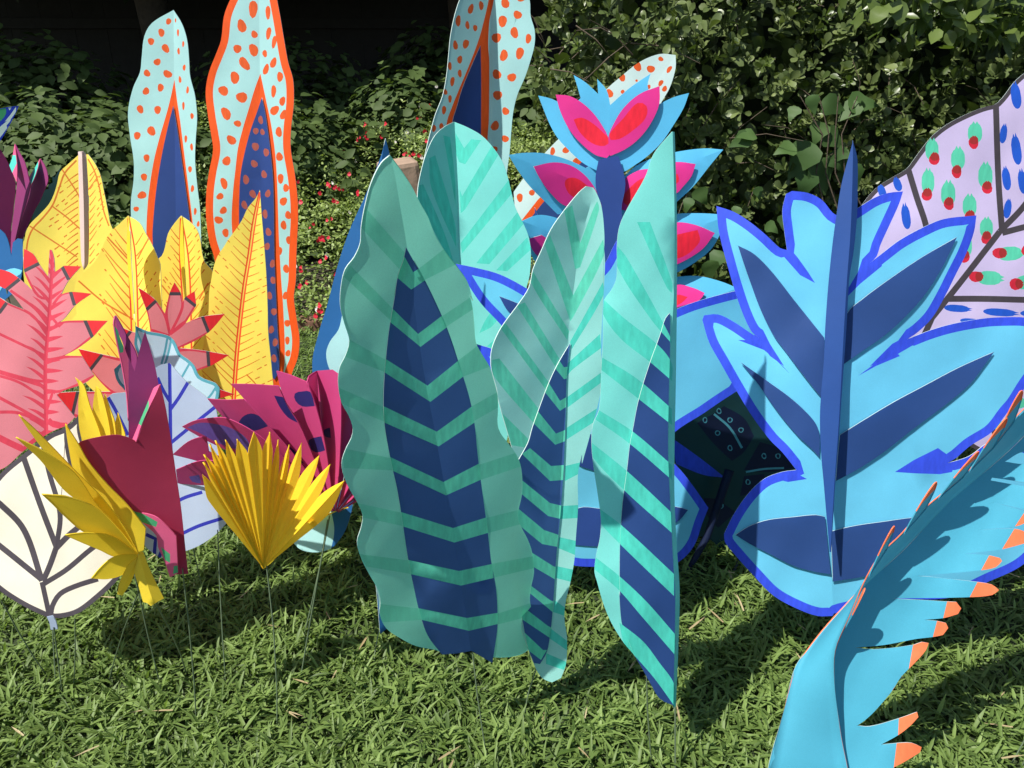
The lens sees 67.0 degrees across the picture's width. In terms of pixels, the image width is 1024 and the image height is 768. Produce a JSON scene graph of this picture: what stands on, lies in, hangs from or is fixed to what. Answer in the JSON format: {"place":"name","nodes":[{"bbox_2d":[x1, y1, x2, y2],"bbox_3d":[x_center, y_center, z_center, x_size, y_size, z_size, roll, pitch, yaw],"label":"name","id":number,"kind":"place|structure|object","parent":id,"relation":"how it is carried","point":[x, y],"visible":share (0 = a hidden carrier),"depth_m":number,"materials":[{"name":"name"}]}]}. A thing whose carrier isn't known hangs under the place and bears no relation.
{"place":"outdoors","nodes":[
{"label":"outdoors","id":0,"kind":"place"},
{"bbox_2d":[0,288,1023,767],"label":"lawn","id":1,"kind":"structure","parent":0,"point":[160,568],"depth_m":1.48,"materials":[{"name":"green plant"}]},
{"bbox_2d":[0,106,18,139],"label":"striped tip","id":2,"kind":"object","parent":1,"relation":"on","point":[7,114],"visible":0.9,"depth_m":2.15,"materials":[{"name":"blue paint"}]},
{"bbox_2d":[0,268,21,290],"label":"lobed leaf","id":3,"kind":"object","parent":1,"relation":"on","point":[16,272],"visible":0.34,"depth_m":1.67,"materials":[{"name":"blue paper"}]},
{"bbox_2d":[0,229,22,303],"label":"lobed leaf","id":4,"kind":"object","parent":1,"relation":"on","point":[10,260],"visible":0.5,"depth_m":1.89,"materials":[{"name":"blue paper"}]},
{"bbox_2d":[0,144,53,431],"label":"folded fan","id":5,"kind":"object","parent":1,"relation":"on","point":[30,190],"visible":0.82,"depth_m":1.92},
{"bbox_2d":[32,169,72,391],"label":"comb leaf","id":6,"kind":"object","parent":1,"relation":"on","point":[45,200],"visible":0.15,"depth_m":2.00,"materials":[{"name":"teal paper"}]},
{"bbox_2d":[0,249,106,690],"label":"feather leaf","id":7,"kind":"object","parent":1,"relation":"on","point":[40,371],"visible":0.99,"depth_m":1.35,"materials":[{"name":"pink paper"}]},
{"bbox_2d":[0,416,119,695],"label":"veined leaf","id":8,"kind":"object","parent":1,"relation":"on","point":[49,568],"visible":0.71,"depth_m":1.34,"materials":[{"name":"beige paper"}]},
{"bbox_2d":[23,151,112,388],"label":"yellow leaf","id":9,"kind":"object","parent":1,"relation":"on","point":[70,224],"visible":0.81,"depth_m":1.82,"materials":[{"name":"paper"}]},
{"bbox_2d":[16,415,187,678],"bbox_3d":[-0.647,0.304,1.261,0.142,0.633,0.228,-10,24,-23],"label":"spiked leaf","id":10,"kind":"object","parent":1,"relation":"on","point":[97,510],"visible":0.99,"depth_m":1.15,"materials":[{"name":"yellow paper"}]},
{"bbox_2d":[68,216,161,390],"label":"yellow leaf","id":11,"kind":"object","parent":1,"relation":"on","point":[119,272],"visible":0.64,"depth_m":1.65,"materials":[{"name":"paper"}]},
{"bbox_2d":[75,378,159,679],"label":"spiked leaf","id":12,"kind":"object","parent":1,"relation":"on","point":[98,420],"visible":0.53,"depth_m":1.22,"materials":[{"name":"yellow paper"}]},
{"bbox_2d":[79,315,196,715],"bbox_3d":[-0.574,0.253,1.252,0.123,0.733,0.111,0,22,0],"label":"spiked leaf","id":13,"kind":"object","parent":1,"relation":"on","point":[135,470],"visible":0.96,"depth_m":1.16,"materials":[{"name":"paper"}]},
{"bbox_2d":[58,282,233,567],"bbox_3d":[-0.755,0.125,1.640,0.348,0.679,0.046,-4,22,-10],"label":"feather leaf","id":14,"kind":"object","parent":1,"relation":"on","point":[171,321],"visible":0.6,"depth_m":1.57,"materials":[{"name":"pink paper"}]},
{"bbox_2d":[128,10,201,257],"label":"spotted leaf","id":15,"kind":"object","parent":1,"relation":"on","point":[162,115],"visible":0.69,"depth_m":2.06,"materials":[{"name":"multicoloured paper"}]},
{"bbox_2d":[107,363,225,680],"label":"veined leaf","id":16,"kind":"object","parent":1,"relation":"on","point":[185,401],"visible":0.48,"depth_m":1.40,"materials":[{"name":"pale lavender-blue paper"},{"name":"blue paper"},{"name":"green wire"}]},
{"bbox_2d":[114,326,219,592],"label":"scalloped leaf","id":17,"kind":"object","parent":1,"relation":"on","point":[164,349],"visible":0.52,"depth_m":1.50,"materials":[{"name":"blue paper"}]},
{"bbox_2d":[159,216,212,377],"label":"yellow leaf","id":18,"kind":"object","parent":1,"relation":"on","point":[186,268],"visible":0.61,"depth_m":1.78,"materials":[{"name":"paper"}]},
{"bbox_2d":[202,191,272,398],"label":"yellow leaf","id":19,"kind":"object","parent":1,"relation":"on","point":[238,334],"visible":0.9,"depth_m":1.72,"materials":[{"name":"paper"}]},
{"bbox_2d":[206,0,299,388],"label":"spotted leaf","id":20,"kind":"object","parent":1,"relation":"on","point":[250,95],"visible":0.85,"depth_m":1.98,"materials":[{"name":"multicoloured paper"}]},
{"bbox_2d":[173,369,356,674],"bbox_3d":[-0.398,0.262,1.355,0.434,0.640,0.124,2,22,5],"label":"folded fan","id":21,"kind":"object","parent":1,"relation":"on","point":[318,424],"visible":0.53,"depth_m":1.27},
{"bbox_2d":[5,177,531,315],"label":"flower bed soil","id":22,"kind":"structure","parent":1,"relation":"on","point":[309,261],"depth_m":4.02,"materials":[{"name":"brown soil"}]},
{"bbox_2d":[0,23,133,190],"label":"leafy bush","id":23,"kind":"object","parent":22,"relation":"on","point":[37,74],"visible":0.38,"depth_m":4.97,"materials":[{"name":"green plant"}]},
{"bbox_2d":[16,0,169,39],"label":"shade tree","id":24,"kind":"object","parent":22,"relation":"on","point":[149,12],"visible":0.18,"depth_m":5.88,"materials":[{"name":"brown plant"}]},
{"bbox_2d":[0,82,212,275],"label":"leafy bush","id":25,"kind":"object","parent":22,"relation":"on","point":[60,145],"visible":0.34,"depth_m":3.89,"materials":[{"name":"green plant"}]},
{"bbox_2d":[195,92,392,265],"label":"leafy bush","id":26,"kind":"object","parent":22,"relation":"on","point":[301,139],"visible":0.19,"depth_m":4.26,"materials":[{"name":"green plant"}]},
{"bbox_2d":[189,30,399,197],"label":"leafy bush","id":27,"kind":"object","parent":22,"relation":"on","point":[336,100],"visible":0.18,"depth_m":5.26,"materials":[{"name":"green plant"}]},
{"bbox_2d":[109,84,554,333],"bbox_3d":[-0.725,-0.979,3.935,2.803,0.992,1.965,0,22,0],"label":"salvia bush","id":28,"kind":"object","parent":22,"relation":"on","point":[321,238],"visible":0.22,"depth_m":4.01,"materials":[{"name":"green plant"}]},
{"bbox_2d":[377,157,419,195],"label":"stone block","id":29,"kind":"structure","parent":22,"relation":"on","point":[409,167],"depth_m":3.38,"materials":[{"name":"stone"}]},
{"bbox_2d":[317,61,518,207],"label":"leafy bush","id":30,"kind":"object","parent":22,"relation":"on","point":[389,101],"visible":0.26,"depth_m":4.66,"materials":[{"name":"green plant"}]},
{"bbox_2d":[350,20,528,133],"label":"leafy bush","id":31,"kind":"object","parent":22,"relation":"on","point":[431,59],"visible":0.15,"depth_m":5.72,"materials":[{"name":"green plant"}]},
{"bbox_2d":[447,0,458,32],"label":"shade tree","id":32,"kind":"object","parent":22,"relation":"on","point":[452,5],"visible":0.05,"depth_m":6.26,"materials":[{"name":"brown plant"}]},
{"bbox_2d":[434,47,577,200],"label":"leafy bush","id":33,"kind":"object","parent":22,"relation":"on","point":[523,111],"visible":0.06,"depth_m":4.95,"materials":[{"name":"green plant"}]},
{"bbox_2d":[202,432,347,731],"bbox_3d":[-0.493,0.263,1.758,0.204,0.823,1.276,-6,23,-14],"label":"folded fan","id":34,"kind":"object","parent":1,"relation":"on","point":[267,510],"visible":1,"depth_m":1.22},
{"bbox_2d":[296,315,323,331],"bbox_3d":[-0.948,-0.248,3.394,5.319,0.098,0.129,0,22,0],"label":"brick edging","id":35,"kind":"object","parent":1,"relation":"on","point":[309,321],"visible":0.01,"depth_m":3.35,"materials":[{"name":"brown brick"}]},
{"bbox_2d":[294,478,352,638],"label":"lobed leaf","id":36,"kind":"object","parent":1,"relation":"on","point":[311,540],"visible":0.31,"depth_m":1.51,"materials":[{"name":"teal paper"}]},
{"bbox_2d":[312,138,389,661],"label":"lobed leaf","id":37,"kind":"object","parent":1,"relation":"on","point":[331,346],"visible":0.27,"depth_m":1.35,"materials":[{"name":"blue paper"}]},
{"bbox_2d":[338,155,533,753],"bbox_3d":[-0.098,0.176,1.092,0.143,0.996,0.348,12,25,27],"label":"striped leaf","id":38,"kind":"object","parent":1,"relation":"on","point":[431,469],"visible":1,"depth_m":1.00,"materials":[{"name":"green paper"}]},
{"bbox_2d":[417,122,530,440],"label":"striped leaf","id":39,"kind":"object","parent":1,"relation":"on","point":[465,196],"visible":0.5,"depth_m":1.59,"materials":[{"name":"green paper"}]},
{"bbox_2d":[423,0,534,171],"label":"spotted leaf","id":40,"kind":"object","parent":1,"relation":"on","point":[491,46],"visible":0.5,"depth_m":2.03,"materials":[{"name":"multicoloured paper"}]},
{"bbox_2d":[490,186,604,716],"bbox_3d":[0.076,0.155,1.259,0.207,0.910,0.103,-19,29,-38],"label":"striped leaf","id":41,"kind":"object","parent":1,"relation":"on","point":[545,360],"visible":0.95,"depth_m":1.21,"materials":[{"name":"green paper"}]},
{"bbox_2d":[514,54,675,272],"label":"spotted leaf","id":42,"kind":"object","parent":1,"relation":"on","point":[659,69],"visible":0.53,"depth_m":1.93,"materials":[{"name":"white paper"}]},
{"bbox_2d":[456,241,756,566],"bbox_3d":[0.195,0.085,1.543,0.606,0.827,0.144,0,22,0],"label":"edged leaf","id":43,"kind":"object","parent":1,"relation":"on","point":[704,384],"visible":0.23,"depth_m":1.52,"materials":[{"name":"blue paint"}]},
{"bbox_2d":[509,74,734,308],"bbox_3d":[0.260,-0.161,1.832,0.528,1.066,0.124,3,22,7],"label":"paper flower","id":44,"kind":"object","parent":1,"relation":"on","point":[602,139],"visible":0.55,"depth_m":1.72,"materials":[{"name":"paper"}]},
{"bbox_2d":[591,132,679,767],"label":"striped leaf","id":45,"kind":"object","parent":1,"relation":"on","point":[636,570],"visible":1,"depth_m":1.11,"materials":[{"name":"green paper"}]},
{"bbox_2d":[674,391,795,577],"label":"dark leaf","id":46,"kind":"object","parent":1,"relation":"on","point":[729,455],"visible":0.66,"depth_m":1.74,"materials":[{"name":"black paper"}]},
{"bbox_2d":[517,0,1023,285],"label":"hedge","id":47,"kind":"object","parent":1,"relation":"on","point":[759,68],"visible":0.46,"depth_m":3.09,"materials":[{"name":"green plant"}]},
{"bbox_2d":[683,91,878,278],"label":"ivy vine","id":48,"kind":"object","parent":47,"relation":"attached to","point":[804,155],"visible":0.83,"depth_m":2.90,"materials":[{"name":"green plant"}]},
{"bbox_2d":[703,140,1023,619],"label":"edged leaf","id":49,"kind":"object","parent":1,"relation":"on","point":[872,418],"visible":0.85,"depth_m":1.33,"materials":[{"name":"blue paint"}]},
{"bbox_2d":[768,390,1023,767],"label":"fingered leaf","id":50,"kind":"object","parent":1,"relation":"on","point":[841,686],"visible":1,"depth_m":1.10,"materials":[{"name":"teal paper"}]},
{"bbox_2d":[838,0,1023,59],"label":"overhanging shrub","id":51,"kind":"object","parent":1,"relation":"on","point":[959,21],"visible":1,"depth_m":2.42,"materials":[{"name":"green plant"}]},
{"bbox_2d":[862,74,1023,459],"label":"veined leaf","id":52,"kind":"object","parent":1,"relation":"on","point":[971,163],"visible":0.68,"depth_m":1.78,"materials":[{"name":"multicoloured paper"}]},
{"bbox_2d":[1008,740,1023,767],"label":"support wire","id":53,"kind":"object","parent":1,"relation":"on","point":[1017,754],"depth_m":1.24,"materials":[{"name":"metal"}]}
]}

